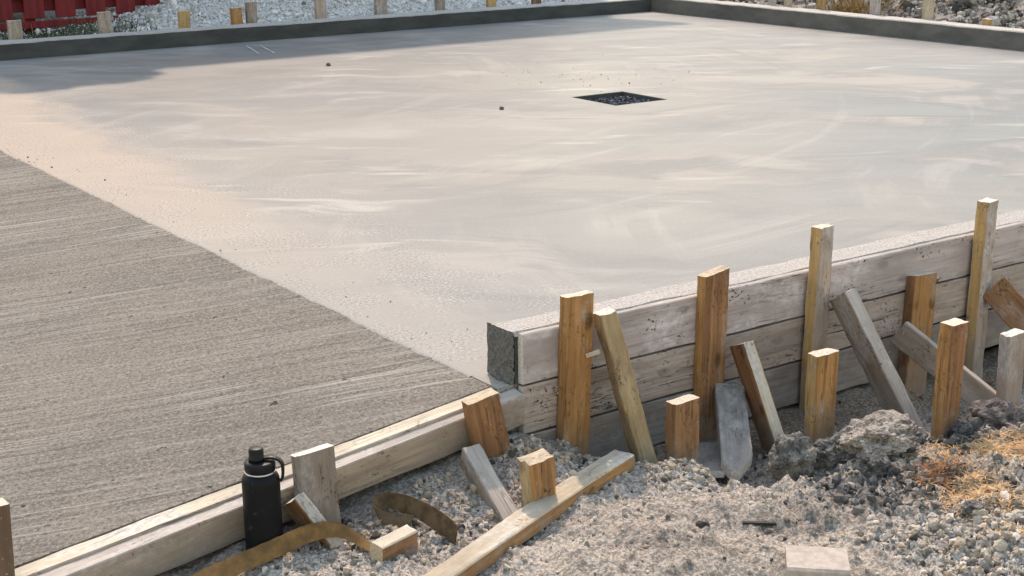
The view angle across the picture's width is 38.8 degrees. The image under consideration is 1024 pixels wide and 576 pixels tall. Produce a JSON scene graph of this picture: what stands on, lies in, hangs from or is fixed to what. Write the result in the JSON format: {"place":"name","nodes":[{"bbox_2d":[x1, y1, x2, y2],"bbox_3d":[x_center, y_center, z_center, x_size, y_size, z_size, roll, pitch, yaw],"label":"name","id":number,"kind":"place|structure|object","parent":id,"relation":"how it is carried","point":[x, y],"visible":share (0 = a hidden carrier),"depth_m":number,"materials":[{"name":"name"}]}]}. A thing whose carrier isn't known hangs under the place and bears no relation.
{"place":"outdoors","nodes":[
{"label":"outdoors","id":0,"kind":"place"},
{"bbox_2d":[0,151,490,568],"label":"ramp pavement","id":1,"kind":"structure","parent":0,"point":[146,370],"depth_m":4.14,"materials":[{"name":"concrete"}]},
{"bbox_2d":[8,151,467,348],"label":"crumbs","id":2,"kind":"object","parent":1,"relation":"on","point":[157,232],"visible":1,"depth_m":5.56,"materials":[{"name":"stone"}]},
{"bbox_2d":[0,0,1023,575],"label":"ground","id":3,"kind":"structure","parent":0,"point":[706,552],"depth_m":3.53,"materials":[{"name":"grey gravel"}]},
{"bbox_2d":[0,498,14,575],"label":"wooden stake","id":4,"kind":"object","parent":3,"relation":"on","point":[7,568],"visible":1,"depth_m":3.01,"materials":[{"name":"brown wood"}]},
{"bbox_2d":[6,20,22,39],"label":"wooden stake","id":5,"kind":"object","parent":3,"relation":"on","point":[14,29],"visible":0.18,"depth_m":11.05,"materials":[{"name":"beige wood"}]},
{"bbox_2d":[0,15,156,39],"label":"weeds","id":6,"kind":"object","parent":3,"relation":"on","point":[67,24],"visible":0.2,"depth_m":12.36,"materials":[{"name":"plant"}]},
{"bbox_2d":[0,0,159,32],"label":"red fence","id":7,"kind":"object","parent":3,"relation":"on","point":[31,11],"visible":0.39,"depth_m":12.64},
{"bbox_2d":[97,11,112,33],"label":"wooden stake","id":8,"kind":"object","parent":3,"relation":"on","point":[104,19],"visible":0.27,"depth_m":11.44,"materials":[{"name":"beige wood"}]},
{"bbox_2d":[177,10,190,27],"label":"wooden stake","id":9,"kind":"object","parent":3,"relation":"on","point":[184,19],"visible":0.35,"depth_m":11.81,"materials":[{"name":"brown wood"}]},
{"bbox_2d":[229,7,242,24],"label":"wooden stake","id":10,"kind":"object","parent":3,"relation":"on","point":[236,15],"visible":0.3,"depth_m":12.06,"materials":[{"name":"brown wood"}]},
{"bbox_2d":[245,1,257,22],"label":"wooden stake","id":11,"kind":"object","parent":3,"relation":"on","point":[251,12],"visible":0.34,"depth_m":12.13,"materials":[{"name":"grey wood"}]},
{"bbox_2d":[242,446,284,549],"bbox_3d":[-0.573,0.489,3.346,0.093,0.263,0.087,-11,19,-34],"label":"water bottle","id":12,"kind":"object","parent":3,"relation":"on","point":[261,495],"visible":0.94,"depth_m":3.31,"materials":[{"name":"metal"}]},
{"bbox_2d":[15,387,524,575],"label":"ramp form","id":13,"kind":"object","parent":3,"relation":"on","point":[162,542],"visible":0.69,"depth_m":3.39,"materials":[{"name":"brown wood"}]},
{"bbox_2d":[191,521,369,575],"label":"webbing strap","id":14,"kind":"object","parent":3,"relation":"on","point":[260,554],"visible":0.97,"depth_m":3.33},
{"bbox_2d":[283,491,346,550],"bbox_3d":[-0.465,0.562,3.430,0.036,0.168,0.073,-38,1,-38],"label":"timber brace","id":15,"kind":"object","parent":3,"relation":"on","point":[301,509],"visible":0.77,"depth_m":3.41,"materials":[{"name":"grey wood"}]},
{"bbox_2d":[290,443,340,527],"bbox_3d":[-0.464,0.537,3.478,0.100,0.333,0.045,-14,21,-33],"label":"wooden stake","id":16,"kind":"object","parent":3,"relation":"on","point":[314,474],"visible":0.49,"depth_m":3.43,"materials":[{"name":"grey wood"}]},
{"bbox_2d":[314,0,326,18],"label":"wooden stake","id":17,"kind":"object","parent":3,"relation":"on","point":[320,11],"visible":0.31,"depth_m":12.49,"materials":[{"name":"beige wood"}]},
{"bbox_2d":[374,0,387,14],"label":"wooden stake","id":18,"kind":"object","parent":3,"relation":"on","point":[380,7],"visible":0.2,"depth_m":12.83,"materials":[{"name":"grey wood"}]},
{"bbox_2d":[370,525,417,561],"bbox_3d":[-0.271,0.598,3.352,0.043,0.064,0.113,21,28,38],"label":"wood block","id":19,"kind":"object","parent":3,"relation":"on","point":[403,540],"depth_m":3.33,"materials":[{"name":"beige wood"}]},
{"bbox_2d":[371,492,457,544],"bbox_3d":[-0.230,0.549,3.484,0.252,0.076,0.066,8,18,26],"label":"webbing strap","id":20,"kind":"object","parent":3,"relation":"on","point":[438,521],"visible":0.98,"depth_m":3.49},
{"bbox_2d":[434,0,444,10],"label":"wooden stake","id":21,"kind":"object","parent":3,"relation":"on","point":[439,4],"visible":0.24,"depth_m":13.18,"materials":[{"name":"grey wood"}]},
{"bbox_2d":[461,389,510,458],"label":"wooden stake","id":22,"kind":"object","parent":3,"relation":"on","point":[485,422],"visible":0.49,"depth_m":3.70,"materials":[{"name":"brown wood"}]},
{"bbox_2d":[460,444,517,522],"bbox_3d":[-0.044,0.529,3.606,0.054,0.088,0.314,-12,44,-23],"label":"timber brace","id":23,"kind":"object","parent":3,"relation":"on","point":[481,474],"visible":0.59,"depth_m":3.61,"materials":[{"name":"grey wood"}]},
{"bbox_2d":[486,0,496,6],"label":"wooden stake","id":24,"kind":"object","parent":3,"relation":"on","point":[490,3],"visible":0.11,"depth_m":13.49,"materials":[{"name":"brown wood"}]},
{"bbox_2d":[0,11,1023,431],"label":"concrete slab","id":25,"kind":"structure","parent":3,"relation":"on","point":[434,193],"depth_m":7.12,"materials":[{"name":"grey concrete"}]},
{"bbox_2d":[0,0,650,60],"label":"concrete kerb","id":26,"kind":"structure","parent":25,"relation":"on","point":[16,49],"depth_m":12.16,"materials":[{"name":"grey concrete"}]},
{"bbox_2d":[503,62,689,91],"bbox_3d":[0.519,-1.410,9.692,1.592,0.015,2.011,-11,19,-34],"label":"grit","id":27,"kind":"object","parent":25,"relation":"on","point":[601,74],"visible":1,"depth_m":9.67,"materials":[{"name":"stone"}]},
{"bbox_2d":[574,92,663,105],"bbox_3d":[0.646,-1.098,8.772,0.396,0.086,0.424,-11,19,-34],"label":"floor drain","id":28,"kind":"object","parent":25,"relation":"in","point":[620,98],"visible":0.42,"depth_m":8.88,"materials":[{"name":"metal"}]},
{"bbox_2d":[487,210,1023,385],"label":"concrete kerb","id":29,"kind":"structure","parent":25,"relation":"on","point":[502,352],"depth_m":4.20,"materials":[{"name":"grey concrete"}]},
{"bbox_2d":[651,0,1023,50],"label":"concrete kerb","id":30,"kind":"structure","parent":25,"relation":"on","point":[960,33],"depth_m":12.22,"materials":[{"name":"grey concrete"}]},
{"bbox_2d":[0,0,1023,39],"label":"rubble","id":31,"kind":"object","parent":3,"relation":"on","point":[998,14],"visible":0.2,"depth_m":12.78,"materials":[{"name":"gravel"}]},
{"bbox_2d":[424,450,634,575],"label":"long plank","id":32,"kind":"object","parent":3,"relation":"on","point":[498,540],"visible":0.98,"depth_m":3.44,"materials":[{"name":"beige wood"}]},
{"bbox_2d":[531,0,540,3],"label":"wooden stake","id":33,"kind":"object","parent":3,"relation":"on","point":[535,1],"visible":0.08,"depth_m":13.78,"materials":[{"name":"brown wood"}]},
{"bbox_2d":[517,448,555,506],"bbox_3d":[0.068,0.522,3.562,0.083,0.249,0.057,-18,23,-32],"label":"stake stump","id":34,"kind":"object","parent":3,"relation":"on","point":[537,477],"visible":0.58,"depth_m":3.52,"materials":[{"name":"brown wood"}]},
{"bbox_2d":[556,290,600,454],"bbox_3d":[0.162,0.336,3.907,0.128,0.655,0.074,-10,18,-34],"label":"wooden stake","id":35,"kind":"object","parent":3,"relation":"on","point":[576,353],"visible":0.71,"depth_m":3.88,"materials":[{"name":"brown wood"}]},
{"bbox_2d":[593,306,657,462],"bbox_3d":[0.314,0.307,3.918,0.058,0.523,0.080,-18,10,-13],"label":"timber brace","id":36,"kind":"object","parent":3,"relation":"on","point":[624,384],"visible":0.89,"depth_m":3.88,"materials":[{"name":"brown grey timber"}]},
{"bbox_2d":[665,394,698,462],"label":"wooden stake","id":37,"kind":"object","parent":3,"relation":"on","point":[682,427],"visible":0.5,"depth_m":3.91,"materials":[{"name":"brown wood"}]},
{"bbox_2d":[698,442,723,477],"bbox_3d":[0.549,0.479,4.050,0.071,0.022,0.230,-5,14,6],"label":"board offcut","id":38,"kind":"object","parent":3,"relation":"on","point":[709,457],"visible":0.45,"depth_m":4.04,"materials":[{"name":"grey wood"}]},
{"bbox_2d":[693,265,729,441],"bbox_3d":[0.569,0.269,4.207,0.092,0.674,0.041,-10,19,-34],"label":"wooden stake","id":39,"kind":"object","parent":3,"relation":"on","point":[711,320],"visible":0.69,"depth_m":4.16,"materials":[{"name":"brown wood"}]},
{"bbox_2d":[714,383,752,480],"bbox_3d":[0.617,0.399,4.054,0.088,0.040,0.385,2,35,2],"label":"pointed stake","id":40,"kind":"object","parent":3,"relation":"on","point":[734,438],"visible":1,"depth_m":4.03,"materials":[{"name":"grey wood"}]},
{"bbox_2d":[730,340,783,452],"bbox_3d":[0.717,0.351,4.147,0.039,0.407,0.110,-17,-3,-13],"label":"timber brace","id":41,"kind":"object","parent":3,"relation":"on","point":[758,395],"visible":0.73,"depth_m":4.11,"materials":[{"name":"grey wood"}]},
{"bbox_2d":[742,521,776,525],"bbox_3d":[0.593,0.562,3.481,0.082,0.007,0.012,0,16,8],"label":"dark stick","id":42,"kind":"object","parent":3,"relation":"on","point":[759,523],"visible":1,"depth_m":3.48,"materials":[{"name":"brown wood"}]},
{"bbox_2d":[518,221,1023,456],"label":"formwork wall","id":43,"kind":"structure","parent":3,"relation":"on","point":[767,315],"depth_m":4.32,"materials":[{"name":"grey wood"}]},
{"bbox_2d":[768,0,776,5],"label":"wooden stake","id":44,"kind":"object","parent":3,"relation":"on","point":[772,2],"visible":0.06,"depth_m":13.23,"materials":[{"name":"grey wood"}]},
{"bbox_2d":[784,0,792,6],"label":"wooden stake","id":45,"kind":"object","parent":3,"relation":"on","point":[787,3],"visible":0.14,"depth_m":13.07,"materials":[{"name":"brown wood"}]},
{"bbox_2d":[767,431,817,480],"bbox_3d":[0.748,0.461,3.931,0.138,0.150,0.135,-11,19,-34],"label":"soil clod","id":46,"kind":"object","parent":3,"relation":"on","point":[793,455],"visible":0.92,"depth_m":3.89,"materials":[{"name":"grey soil"}]},
{"bbox_2d":[799,224,833,411],"bbox_3d":[0.922,0.170,4.430,0.076,0.738,0.042,-14,21,-43],"label":"wooden stake","id":47,"kind":"object","parent":3,"relation":"on","point":[818,294],"visible":0.65,"depth_m":4.37,"materials":[{"name":"beige wood"}]},
{"bbox_2d":[785,545,850,575],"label":"paver brick","id":48,"kind":"object","parent":3,"relation":"on","point":[812,561],"visible":0.99,"depth_m":3.19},
{"bbox_2d":[803,348,838,443],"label":"wooden stake","id":49,"kind":"object","parent":3,"relation":"on","point":[820,390],"visible":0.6,"depth_m":4.14,"materials":[{"name":"brown wood"}]},
{"bbox_2d":[816,0,825,9],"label":"wooden stake","id":50,"kind":"object","parent":3,"relation":"on","point":[820,4],"visible":0.18,"depth_m":12.75,"materials":[{"name":"brown wood"}]},
{"bbox_2d":[812,433,846,467],"bbox_3d":[0.862,0.452,3.993,0.129,0.096,0.117,5,17,20],"label":"soil clod","id":51,"kind":"object","parent":3,"relation":"on","point":[830,454],"visible":0.77,"depth_m":3.96,"materials":[{"name":"grey soil"}]},
{"bbox_2d":[799,0,904,16],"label":"dead tuft","id":52,"kind":"object","parent":3,"relation":"on","point":[852,7],"visible":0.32,"depth_m":12.98,"materials":[{"name":"plant"}]},
{"bbox_2d":[681,424,1023,527],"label":"soil crumbs","id":53,"kind":"object","parent":3,"relation":"on","point":[840,499],"visible":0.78,"depth_m":3.75,"materials":[{"name":"soil"}]},
{"bbox_2d":[853,453,890,477],"bbox_3d":[0.961,0.471,3.862,0.103,0.062,0.082,-11,19,-34],"label":"soil clod","id":54,"kind":"object","parent":3,"relation":"on","point":[877,465],"visible":0.98,"depth_m":3.84,"materials":[{"name":"grey soil"}]},
{"bbox_2d":[869,0,880,14],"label":"wooden stake","id":55,"kind":"object","parent":3,"relation":"on","point":[875,5],"visible":0.25,"depth_m":12.27,"materials":[{"name":"grey wood"}]},
{"bbox_2d":[833,409,920,461],"bbox_3d":[1.014,0.415,4.008,0.287,0.140,0.199,-11,19,-34],"label":"soil clod","id":56,"kind":"object","parent":3,"relation":"on","point":[886,432],"visible":0.85,"depth_m":3.95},
{"bbox_2d":[830,288,925,432],"bbox_3d":[1.102,0.256,4.345,0.043,0.527,0.117,-21,-9,-16],"label":"timber brace","id":57,"kind":"object","parent":3,"relation":"on","point":[871,354],"visible":0.79,"depth_m":4.32,"materials":[{"name":"grey wood"}]},
{"bbox_2d":[904,432,928,454],"bbox_3d":[1.100,0.440,4.048,0.155,0.071,0.130,-11,19,-34],"label":"soil clod","id":58,"kind":"object","parent":3,"relation":"on","point":[922,437],"visible":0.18,"depth_m":4.03,"materials":[{"name":"grey soil"}]},
{"bbox_2d":[898,271,936,392],"bbox_3d":[1.310,0.213,4.734,0.108,0.542,0.043,-9,18,-34],"label":"wooden stake","id":59,"kind":"object","parent":3,"relation":"on","point":[919,303],"visible":0.57,"depth_m":4.68,"materials":[{"name":"brown wood"}]},
{"bbox_2d":[922,0,934,19],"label":"wooden stake","id":60,"kind":"object","parent":3,"relation":"on","point":[928,10],"visible":0.18,"depth_m":11.82,"materials":[{"name":"brown wood"}]},
{"bbox_2d":[890,322,995,405],"bbox_3d":[1.408,0.319,4.447,0.589,0.083,0.074,42,24,23],"label":"timber brace","id":61,"kind":"object","parent":3,"relation":"on","point":[913,343],"visible":0.55,"depth_m":4.51,"materials":[{"name":"wood"}]},
{"bbox_2d":[894,451,991,495],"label":"grass roots","id":62,"kind":"object","parent":3,"relation":"on","point":[940,468],"depth_m":3.81,"materials":[{"name":"plant"}]},
{"bbox_2d":[930,318,968,439],"bbox_3d":[1.234,0.354,4.136,0.077,0.539,0.048,-11,19,-37],"label":"wooden stake","id":63,"kind":"object","parent":3,"relation":"on","point":[952,342],"visible":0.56,"depth_m":4.08,"materials":[{"name":"brown wood"}]},
{"bbox_2d":[904,422,1023,542],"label":"dry grass","id":64,"kind":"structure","parent":3,"relation":"on","point":[986,444],"depth_m":3.75,"materials":[{"name":"plant"}]},
{"bbox_2d":[949,417,995,437],"bbox_3d":[1.298,0.414,4.103,0.146,0.100,0.125,-11,19,-34],"label":"soil clod","id":65,"kind":"object","parent":3,"relation":"on","point":[971,426],"visible":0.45,"depth_m":4.08,"materials":[{"name":"grey soil"}]},
{"bbox_2d":[961,499,986,513],"bbox_3d":[1.131,0.536,3.568,0.075,0.033,0.054,-11,19,-34],"label":"soil clod","id":66,"kind":"object","parent":3,"relation":"on","point":[968,506],"visible":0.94,"depth_m":3.55,"materials":[{"name":"grey soil"}]},
{"bbox_2d":[964,197,998,378],"bbox_3d":[1.558,0.079,4.867,0.073,0.765,0.048,-14,21,-42],"label":"wooden stake","id":67,"kind":"object","parent":3,"relation":"on","point":[983,247],"visible":0.7,"depth_m":4.82,"materials":[{"name":"beige wood"}]},
{"bbox_2d":[982,18,992,25],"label":"wooden stake","id":68,"kind":"object","parent":3,"relation":"on","point":[986,21],"visible":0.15,"depth_m":11.39,"materials":[{"name":"beige wood"}]},
{"bbox_2d":[966,397,1023,428],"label":"soil clod","id":69,"kind":"object","parent":3,"relation":"on","point":[997,413],"visible":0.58,"depth_m":4.12,"materials":[{"name":"grey soil"}]},
{"bbox_2d":[983,277,1023,330],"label":"timber brace","id":70,"kind":"object","parent":3,"relation":"on","point":[1003,298],"visible":0.91,"depth_m":4.80,"materials":[{"name":"brown wood"}]},
{"bbox_2d":[996,328,1023,406],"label":"wooden stake","id":71,"kind":"object","parent":3,"relation":"on","point":[1009,378],"visible":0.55,"depth_m":4.37,"materials":[{"name":"grey wood"}]},
{"bbox_2d":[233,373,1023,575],"bbox_3d":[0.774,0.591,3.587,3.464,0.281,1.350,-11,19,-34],"label":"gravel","id":72,"kind":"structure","parent":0,"point":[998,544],"depth_m":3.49,"materials":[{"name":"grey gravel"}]}
]}

